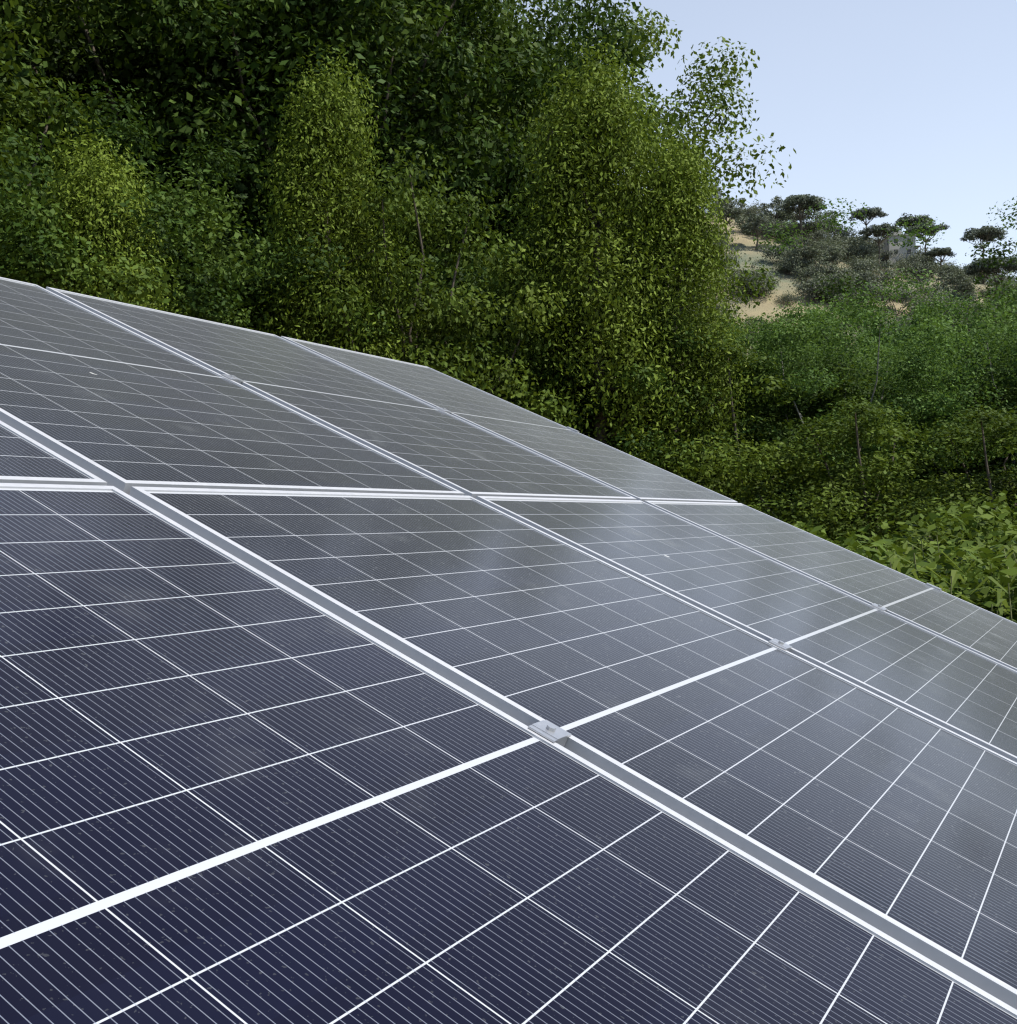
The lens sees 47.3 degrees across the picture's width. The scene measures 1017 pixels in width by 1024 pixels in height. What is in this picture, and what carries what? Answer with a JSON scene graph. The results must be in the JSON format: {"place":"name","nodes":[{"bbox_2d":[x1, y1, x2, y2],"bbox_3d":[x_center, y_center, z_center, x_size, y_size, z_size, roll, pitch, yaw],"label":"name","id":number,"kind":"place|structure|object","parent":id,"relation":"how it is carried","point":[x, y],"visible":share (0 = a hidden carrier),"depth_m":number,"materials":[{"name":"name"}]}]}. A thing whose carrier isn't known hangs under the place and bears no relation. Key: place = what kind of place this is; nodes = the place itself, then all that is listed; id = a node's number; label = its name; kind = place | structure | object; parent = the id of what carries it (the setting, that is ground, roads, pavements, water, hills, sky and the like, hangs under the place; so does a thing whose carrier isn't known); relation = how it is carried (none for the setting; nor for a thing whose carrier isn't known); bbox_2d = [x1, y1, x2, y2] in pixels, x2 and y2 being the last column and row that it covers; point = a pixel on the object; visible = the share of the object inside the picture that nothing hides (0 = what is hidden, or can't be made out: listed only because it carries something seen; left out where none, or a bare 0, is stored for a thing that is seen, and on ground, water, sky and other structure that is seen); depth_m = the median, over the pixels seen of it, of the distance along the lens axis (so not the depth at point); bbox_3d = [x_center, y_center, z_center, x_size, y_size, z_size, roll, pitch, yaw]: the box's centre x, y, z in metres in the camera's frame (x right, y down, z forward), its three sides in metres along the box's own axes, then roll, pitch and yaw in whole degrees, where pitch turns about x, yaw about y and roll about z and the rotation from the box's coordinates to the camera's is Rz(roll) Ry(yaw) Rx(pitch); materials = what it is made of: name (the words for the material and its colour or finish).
{"place":"outdoors","nodes":[
{"label":"outdoors","id":0,"kind":"place"},
{"bbox_2d":[0,277,1016,1023],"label":"solar array","id":1,"kind":"object","parent":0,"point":[344,687],"visible":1,"depth_m":1.55,"materials":[{"name":"glass"}]},
{"bbox_2d":[29,0,1016,280],"label":"sky","id":2,"kind":"structure","parent":0,"point":[898,107],"materials":[{"name":"blue"}]},
{"bbox_2d":[615,215,993,377],"bbox_3d":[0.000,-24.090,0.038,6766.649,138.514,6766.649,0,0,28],"label":"terrain","id":3,"kind":"structure","parent":0,"point":[746,244],"depth_m":238.68,"materials":[{"name":"beige soil"}]},
{"bbox_2d":[0,0,26,47],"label":"tree","id":4,"kind":"object","parent":3,"relation":"on","point":[16,20],"visible":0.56,"depth_m":21.16,"materials":[{"name":"green plant"}]},
{"bbox_2d":[0,127,96,286],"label":"tree","id":5,"kind":"object","parent":3,"relation":"on","point":[22,175],"visible":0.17,"depth_m":15.45,"materials":[{"name":"green plant"}]},
{"bbox_2d":[0,0,143,230],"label":"tree","id":6,"kind":"object","parent":3,"relation":"on","point":[62,33],"visible":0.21,"depth_m":23.39,"materials":[{"name":"green plant"}]},
{"bbox_2d":[0,0,200,128],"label":"tree","id":7,"kind":"object","parent":3,"relation":"on","point":[68,6],"visible":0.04,"depth_m":25.92,"materials":[{"name":"green plant"}]},
{"bbox_2d":[28,115,181,313],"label":"tree","id":8,"kind":"object","parent":3,"relation":"on","point":[81,212],"visible":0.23,"depth_m":16.56,"materials":[{"name":"green plant"}]},
{"bbox_2d":[0,0,224,314],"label":"oak","id":9,"kind":"object","parent":3,"relation":"on","point":[34,98],"visible":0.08,"depth_m":18.88,"materials":[{"name":"green plant"}]},
{"bbox_2d":[0,78,311,332],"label":"bush","id":10,"kind":"object","parent":3,"relation":"on","point":[201,310],"visible":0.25,"depth_m":17.23,"materials":[{"name":"green plant"}]},
{"bbox_2d":[0,0,412,331],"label":"tree","id":11,"kind":"object","parent":3,"relation":"on","point":[255,34],"visible":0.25,"depth_m":23.52,"materials":[{"name":"green plant"}]},
{"bbox_2d":[0,0,513,344],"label":"tree","id":12,"kind":"object","parent":3,"relation":"on","point":[380,31],"visible":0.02,"depth_m":28.06,"materials":[{"name":"green plant"}]},
{"bbox_2d":[128,130,428,354],"bbox_3d":[-4.735,-1.766,21.421,7.707,10.344,7.104,0,0,18],"label":"oak","id":13,"kind":"object","parent":3,"relation":"on","point":[208,163],"visible":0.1,"depth_m":19.53,"materials":[{"name":"green plant"}]},
{"bbox_2d":[241,44,422,364],"bbox_3d":[-3.102,-2.288,19.711,3.871,11.349,3.703,0,0,17],"label":"cypress","id":14,"kind":"object","parent":3,"relation":"on","point":[334,122],"visible":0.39,"depth_m":19.41,"materials":[{"name":"green plant"}]},
{"bbox_2d":[21,0,682,340],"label":"tree","id":15,"kind":"object","parent":3,"relation":"on","point":[423,115],"visible":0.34,"depth_m":24.42,"materials":[{"name":"green plant"}]},
{"bbox_2d":[169,0,682,382],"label":"tree","id":16,"kind":"object","parent":3,"relation":"on","point":[496,171],"visible":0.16,"depth_m":27.64,"materials":[{"name":"green plant"}]},
{"bbox_2d":[281,138,586,427],"bbox_3d":[-1.702,-1.385,21.022,6.221,9.750,5.639,0,0,7],"label":"bush","id":17,"kind":"object","parent":3,"relation":"on","point":[440,353],"visible":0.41,"depth_m":19.96,"materials":[{"name":"green plant"}]},
{"bbox_2d":[278,0,746,356],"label":"tree","id":18,"kind":"object","parent":3,"relation":"on","point":[642,46],"visible":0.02,"depth_m":35.15,"materials":[{"name":"green plant"}]},
{"bbox_2d":[383,217,697,441],"bbox_3d":[0.453,-1.275,23.663,7.183,9.641,6.621,0,0,-40],"label":"oak","id":19,"kind":"object","parent":3,"relation":"on","point":[495,353],"visible":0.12,"depth_m":22.20,"materials":[{"name":"green plant"}]},
{"bbox_2d":[477,36,722,479],"bbox_3d":[1.562,-2.762,21.870,4.786,12.717,4.708,0,0,41],"label":"tree","id":20,"kind":"object","parent":3,"relation":"on","point":[591,169],"visible":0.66,"depth_m":21.24,"materials":[{"name":"green plant"}]},
{"bbox_2d":[412,0,795,352],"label":"tree","id":21,"kind":"object","parent":3,"relation":"on","point":[725,83],"visible":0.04,"depth_m":38.99,"materials":[{"name":"green plant"}]},
{"bbox_2d":[466,252,789,506],"bbox_3d":[2.350,-0.851,22.545,5.919,8.619,6.422,0,0,31],"label":"bush","id":22,"kind":"object","parent":3,"relation":"on","point":[642,379],"visible":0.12,"depth_m":21.17,"materials":[{"name":"green plant"}]},
{"bbox_2d":[592,119,782,516],"bbox_3d":[3.232,-1.919,21.789,3.518,10.784,3.678,0,0,-40],"label":"cypress","id":23,"kind":"object","parent":3,"relation":"on","point":[689,239],"visible":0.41,"depth_m":21.28,"materials":[{"name":"green plant"}]},
{"bbox_2d":[710,196,746,241],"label":"hill tree","id":24,"kind":"object","parent":3,"relation":"on","point":[733,212],"visible":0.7,"depth_m":257.28,"materials":[{"name":"green plant"}]},
{"bbox_2d":[713,247,745,268],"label":"shrub","id":25,"kind":"object","parent":3,"relation":"on","point":[725,257],"visible":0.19,"depth_m":238.07,"materials":[{"name":"green plant"}]},
{"bbox_2d":[721,256,766,292],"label":"shrub","id":26,"kind":"object","parent":3,"relation":"on","point":[742,272],"visible":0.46,"depth_m":223.96,"materials":[{"name":"green plant"}]},
{"bbox_2d":[578,339,912,521],"bbox_3d":[4.447,0.070,22.460,7.500,6.782,6.799,0,0,21],"label":"oak","id":27,"kind":"object","parent":3,"relation":"on","point":[705,466],"visible":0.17,"depth_m":21.25,"materials":[{"name":"green plant"}]},
{"bbox_2d":[735,212,772,250],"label":"hill tree","id":28,"kind":"object","parent":3,"relation":"on","point":[748,228],"visible":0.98,"depth_m":253.91,"materials":[{"name":"green plant"}]},
{"bbox_2d":[728,274,779,297],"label":"shrub","id":29,"kind":"object","parent":3,"relation":"on","point":[749,291],"visible":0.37,"depth_m":224.80,"materials":[{"name":"green plant"}]},
{"bbox_2d":[741,272,774,299],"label":"shrub","id":30,"kind":"object","parent":3,"relation":"on","point":[761,282],"visible":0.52,"depth_m":223.29,"materials":[{"name":"green plant"}]},
{"bbox_2d":[745,207,783,238],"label":"tree","id":31,"kind":"object","parent":3,"relation":"on","point":[774,221],"visible":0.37,"depth_m":265.77,"materials":[{"name":"green plant"}]},
{"bbox_2d":[757,244,791,263],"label":"shrub","id":32,"kind":"object","parent":3,"relation":"on","point":[771,254],"visible":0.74,"depth_m":246.20,"materials":[{"name":"green plant"}]},
{"bbox_2d":[761,195,794,224],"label":"hill tree","id":33,"kind":"object","parent":3,"relation":"on","point":[781,215],"visible":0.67,"depth_m":270.22,"materials":[{"name":"green plant"}]},
{"bbox_2d":[689,272,878,431],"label":"tree","id":34,"kind":"object","parent":3,"relation":"on","point":[841,281],"depth_m":32.94,"materials":[{"name":"green plant"}]},
{"bbox_2d":[771,251,805,274],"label":"shrub","id":35,"kind":"object","parent":3,"relation":"on","point":[780,264],"visible":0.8,"depth_m":240.15,"materials":[{"name":"green plant"}]},
{"bbox_2d":[774,290,804,305],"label":"shrub","id":36,"kind":"object","parent":3,"relation":"on","point":[785,298],"visible":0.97,"depth_m":222.64,"materials":[{"name":"green plant"}]},
{"bbox_2d":[775,248,814,275],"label":"shrub","id":37,"kind":"object","parent":3,"relation":"on","point":[808,262],"visible":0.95,"depth_m":238.98,"materials":[{"name":"green plant"}]},
{"bbox_2d":[680,220,910,514],"bbox_3d":[6.152,-1.403,26.314,6.774,10.179,7.058,0,0,-27],"label":"oak","id":38,"kind":"object","parent":3,"relation":"on","point":[755,328],"visible":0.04,"depth_m":25.47,"materials":[{"name":"green plant"}]},
{"bbox_2d":[776,194,826,243],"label":"pine","id":39,"kind":"object","parent":3,"relation":"on","point":[789,206],"visible":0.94,"depth_m":254.19,"materials":[{"name":"green plant"}]},
{"bbox_2d":[689,367,923,513],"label":"oak","id":40,"kind":"object","parent":3,"relation":"on","point":[769,443],"depth_m":25.12,"materials":[{"name":"green plant"}]},
{"bbox_2d":[788,236,825,270],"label":"hill tree","id":41,"kind":"object","parent":3,"relation":"on","point":[812,252],"visible":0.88,"depth_m":239.22,"materials":[{"name":"green plant"}]},
{"bbox_2d":[790,209,826,244],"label":"hill tree","id":42,"kind":"object","parent":3,"relation":"on","point":[813,225],"visible":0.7,"depth_m":260.50,"materials":[{"name":"green plant"}]},
{"bbox_2d":[789,277,836,303],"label":"shrub","id":43,"kind":"object","parent":3,"relation":"on","point":[807,289],"visible":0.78,"depth_m":225.07,"materials":[{"name":"green plant"}]},
{"bbox_2d":[791,252,839,280],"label":"shrub","id":44,"kind":"object","parent":3,"relation":"on","point":[811,272],"visible":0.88,"depth_m":234.62,"materials":[{"name":"green plant"}]},
{"bbox_2d":[804,230,831,243],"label":"shrub","id":45,"kind":"object","parent":3,"relation":"on","point":[819,234],"visible":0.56,"depth_m":267.29,"materials":[{"name":"green plant"}]},
{"bbox_2d":[800,239,841,266],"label":"shrub","id":46,"kind":"object","parent":3,"relation":"on","point":[825,240],"visible":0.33,"depth_m":244.33,"materials":[{"name":"green plant"}]},
{"bbox_2d":[818,247,847,265],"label":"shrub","id":47,"kind":"object","parent":3,"relation":"on","point":[837,255],"visible":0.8,"depth_m":240.76,"materials":[{"name":"green plant"}]},
{"bbox_2d":[820,236,856,256],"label":"shrub","id":48,"kind":"object","parent":3,"relation":"on","point":[846,243],"visible":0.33,"depth_m":262.11,"materials":[{"name":"green plant"}]},
{"bbox_2d":[826,263,854,277],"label":"shrub","id":49,"kind":"object","parent":3,"relation":"on","point":[843,270],"visible":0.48,"depth_m":235.59,"materials":[{"name":"green plant"}]},
{"bbox_2d":[826,227,866,255],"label":"tree","id":50,"kind":"object","parent":3,"relation":"on","point":[853,240],"visible":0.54,"depth_m":265.78,"materials":[{"name":"green plant"}]},
{"bbox_2d":[711,198,1002,520],"bbox_3d":[6.770,-1.347,22.839,6.065,9.528,6.320,0,0,21],"label":"tree","id":51,"kind":"object","parent":3,"relation":"on","point":[807,406],"visible":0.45,"depth_m":22.03,"materials":[{"name":"green plant"}]},
{"bbox_2d":[844,259,876,274],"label":"shrub","id":52,"kind":"object","parent":3,"relation":"on","point":[861,265],"visible":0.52,"depth_m":241.62,"materials":[{"name":"green plant"}]},
{"bbox_2d":[842,254,878,267],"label":"shrub","id":53,"kind":"object","parent":3,"relation":"on","point":[857,259],"visible":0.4,"depth_m":253.62,"materials":[{"name":"green plant"}]},
{"bbox_2d":[843,247,881,261],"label":"shrub","id":54,"kind":"object","parent":3,"relation":"on","point":[867,253],"visible":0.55,"depth_m":261.53,"materials":[{"name":"green plant"}]},
{"bbox_2d":[846,239,880,260],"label":"shrub","id":55,"kind":"object","parent":3,"relation":"on","point":[864,249],"visible":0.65,"depth_m":260.72,"materials":[{"name":"green plant"}]},
{"bbox_2d":[842,273,891,306],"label":"shrub","id":56,"kind":"object","parent":3,"relation":"on","point":[869,286],"visible":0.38,"depth_m":220.92,"materials":[{"name":"green plant"}]},
{"bbox_2d":[718,396,1016,547],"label":"oak","id":57,"kind":"object","parent":3,"relation":"on","point":[823,502],"visible":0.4,"depth_m":18.82,"materials":[{"name":"green plant"}]},
{"bbox_2d":[853,270,883,288],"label":"shrub","id":58,"kind":"object","parent":3,"relation":"on","point":[866,276],"visible":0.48,"depth_m":232.96,"materials":[{"name":"green plant"}]},
{"bbox_2d":[848,206,888,242],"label":"pine","id":59,"kind":"object","parent":3,"relation":"on","point":[871,213],"visible":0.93,"depth_m":278.02,"materials":[{"name":"green plant"}]},
{"bbox_2d":[850,317,896,380],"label":"tree","id":60,"kind":"object","parent":3,"relation":"on","point":[886,340],"visible":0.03,"depth_m":51.97,"materials":[{"name":"green plant"}]},
{"bbox_2d":[857,222,900,265],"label":"pine","id":61,"kind":"object","parent":3,"relation":"on","point":[876,231],"visible":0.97,"depth_m":260.20,"materials":[{"name":"green plant"}]},
{"bbox_2d":[867,254,897,275],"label":"shrub","id":62,"kind":"object","parent":3,"relation":"on","point":[881,266],"visible":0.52,"depth_m":251.13,"materials":[{"name":"green plant"}]},
{"bbox_2d":[854,264,914,296],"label":"shrub","id":63,"kind":"object","parent":3,"relation":"on","point":[884,274],"visible":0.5,"depth_m":232.65,"materials":[{"name":"green plant"}]},
{"bbox_2d":[783,518,989,567],"bbox_3d":[3.503,1.703,11.552,4.461,3.283,4.419,0,0,-33],"label":"bush","id":64,"kind":"object","parent":3,"relation":"on","point":[881,542],"visible":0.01,"depth_m":10.77,"materials":[{"name":"green plant"}]},
{"bbox_2d":[772,215,1016,502],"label":"oak","id":65,"kind":"object","parent":3,"relation":"on","point":[931,312],"visible":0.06,"depth_m":26.00,"materials":[{"name":"green plant"}]},
{"bbox_2d":[872,280,921,314],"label":"shrub","id":66,"kind":"object","parent":3,"relation":"on","point":[902,299],"visible":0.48,"depth_m":223.01,"materials":[{"name":"green plant"}]},
{"bbox_2d":[876,231,920,265],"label":"house","id":67,"kind":"structure","parent":3,"relation":"on","point":[897,249],"depth_m":268.18,"materials":[{"name":"grey"}]},
{"bbox_2d":[889,316,909,357],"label":"tree","id":68,"kind":"object","parent":3,"relation":"on","point":[901,333],"visible":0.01,"depth_m":60.24,"materials":[{"name":"green plant"}]},
{"bbox_2d":[786,502,1016,577],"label":"bush","id":69,"kind":"object","parent":3,"relation":"on","point":[970,524],"visible":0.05,"depth_m":12.67,"materials":[{"name":"green plant"}]},
{"bbox_2d":[891,254,923,274],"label":"shrub","id":70,"kind":"object","parent":3,"relation":"on","point":[904,265],"visible":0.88,"depth_m":258.83,"materials":[{"name":"green plant"}]},
{"bbox_2d":[802,386,1016,535],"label":"tree","id":71,"kind":"object","parent":3,"relation":"on","point":[959,468],"visible":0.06,"depth_m":22.55,"materials":[{"name":"green plant"}]},
{"bbox_2d":[806,525,1016,617],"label":"bush","id":72,"kind":"object","parent":3,"relation":"on","point":[851,539],"visible":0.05,"depth_m":8.47,"materials":[{"name":"green plant"}]},
{"bbox_2d":[891,213,934,228],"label":"pine","id":73,"kind":"object","parent":3,"relation":"on","point":[911,220],"visible":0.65,"depth_m":275.85,"materials":[{"name":"green plant"}]},
{"bbox_2d":[895,246,938,276],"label":"shrub","id":74,"kind":"object","parent":3,"relation":"on","point":[926,259],"visible":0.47,"depth_m":263.41,"materials":[{"name":"green plant"}]},
{"bbox_2d":[819,404,1016,550],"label":"tree","id":75,"kind":"object","parent":3,"relation":"on","point":[988,488],"visible":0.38,"depth_m":17.61,"materials":[{"name":"green plant"}]},
{"bbox_2d":[898,261,940,282],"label":"shrub","id":76,"kind":"object","parent":3,"relation":"on","point":[921,266],"visible":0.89,"depth_m":256.34,"materials":[{"name":"green plant"}]},
{"bbox_2d":[826,539,1016,612],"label":"bush","id":77,"kind":"object","parent":3,"relation":"on","point":[904,570],"visible":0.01,"depth_m":8.82,"materials":[{"name":"green plant"}]},
{"bbox_2d":[905,220,949,252],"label":"pine","id":78,"kind":"object","parent":3,"relation":"on","point":[926,229],"visible":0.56,"depth_m":268.75,"materials":[{"name":"green plant"}]},
{"bbox_2d":[897,304,959,368],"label":"tree","id":79,"kind":"object","parent":3,"relation":"on","point":[913,321],"visible":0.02,"depth_m":45.78,"materials":[{"name":"green plant"}]},
{"bbox_2d":[899,283,958,314],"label":"shrub","id":80,"kind":"object","parent":3,"relation":"on","point":[930,299],"visible":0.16,"depth_m":217.79,"materials":[{"name":"green plant"}]},
{"bbox_2d":[910,273,954,296],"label":"shrub","id":81,"kind":"object","parent":3,"relation":"on","point":[928,286],"visible":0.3,"depth_m":236.01,"materials":[{"name":"green plant"}]},
{"bbox_2d":[870,535,996,609],"bbox_3d":[4.514,1.624,10.097,3.668,2.856,3.172,0,0,-8],"label":"bush","id":82,"kind":"object","parent":3,"relation":"on","point":[908,549],"visible":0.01,"depth_m":9.46,"materials":[{"name":"green plant"}]},
{"bbox_2d":[853,197,1016,502],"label":"oak","id":83,"kind":"object","parent":3,"relation":"on","point":[1011,380],"visible":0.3,"depth_m":22.27,"materials":[{"name":"green plant"}]},
{"bbox_2d":[862,490,1016,559],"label":"bush","id":84,"kind":"object","parent":3,"relation":"on","point":[927,529],"visible":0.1,"depth_m":12.62,"materials":[{"name":"green plant"}]},
{"bbox_2d":[924,246,956,269],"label":"pine","id":85,"kind":"object","parent":3,"relation":"on","point":[940,252],"visible":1,"depth_m":260.85,"materials":[{"name":"green plant"}]},
{"bbox_2d":[866,534,1016,620],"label":"bush","id":86,"kind":"object","parent":3,"relation":"on","point":[956,550],"visible":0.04,"depth_m":8.95,"materials":[{"name":"green plant"}]},
{"bbox_2d":[869,550,1015,616],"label":"bush","id":87,"kind":"object","parent":3,"relation":"on","point":[953,581],"visible":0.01,"depth_m":7.39,"materials":[{"name":"green plant"}]},
{"bbox_2d":[874,236,1016,466],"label":"tree","id":88,"kind":"object","parent":3,"relation":"on","point":[994,253],"visible":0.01,"depth_m":29.65,"materials":[{"name":"green plant"}]},
{"bbox_2d":[882,544,1012,621],"bbox_3d":[3.676,1.637,8.271,3.621,2.820,3.131,0,0,-14],"label":"bush","id":89,"kind":"object","parent":3,"relation":"on","point":[897,565],"visible":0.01,"depth_m":7.39,"materials":[{"name":"green plant"}]},
{"bbox_2d":[936,266,962,283],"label":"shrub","id":90,"kind":"object","parent":3,"relation":"on","point":[942,272],"visible":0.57,"depth_m":248.70,"materials":[{"name":"green plant"}]},
{"bbox_2d":[900,385,1016,503],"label":"tree","id":91,"kind":"object","parent":3,"relation":"on","point":[1004,396],"visible":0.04,"depth_m":21.72,"materials":[{"name":"green plant"}]},
{"bbox_2d":[939,272,981,296],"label":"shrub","id":92,"kind":"object","parent":3,"relation":"on","point":[960,287],"visible":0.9,"depth_m":232.74,"materials":[{"name":"green plant"}]},
{"bbox_2d":[916,526,1016,587],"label":"bush","id":93,"kind":"object","parent":3,"relation":"on","point":[1004,537],"visible":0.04,"depth_m":10.78,"materials":[{"name":"green plant"}]},
{"bbox_2d":[943,299,990,330],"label":"bush","id":94,"kind":"object","parent":3,"relation":"on","point":[969,306],"visible":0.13,"depth_m":197.61,"materials":[{"name":"green plant"}]},
{"bbox_2d":[933,551,1016,622],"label":"bush","id":95,"kind":"object","parent":3,"relation":"on","point":[1004,581],"visible":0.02,"depth_m":7.99,"materials":[{"name":"green plant"}]},
{"bbox_2d":[960,225,1008,283],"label":"pine","id":96,"kind":"object","parent":3,"relation":"on","point":[986,233],"visible":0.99,"depth_m":273.47,"materials":[{"name":"green plant"}]},
{"bbox_2d":[964,255,1016,322],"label":"pine","id":97,"kind":"object","parent":3,"relation":"on","point":[981,268],"visible":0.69,"depth_m":224.06,"materials":[{"name":"green plant"}]},
{"bbox_2d":[970,287,1016,448],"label":"tree","id":98,"kind":"object","parent":3,"relation":"on","point":[1001,357],"visible":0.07,"depth_m":24.67,"materials":[{"name":"green plant"}]},
{"bbox_2d":[978,405,1016,538],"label":"tree","id":99,"kind":"object","parent":3,"relation":"on","point":[1014,442],"visible":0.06,"depth_m":17.70,"materials":[{"name":"green plant"}]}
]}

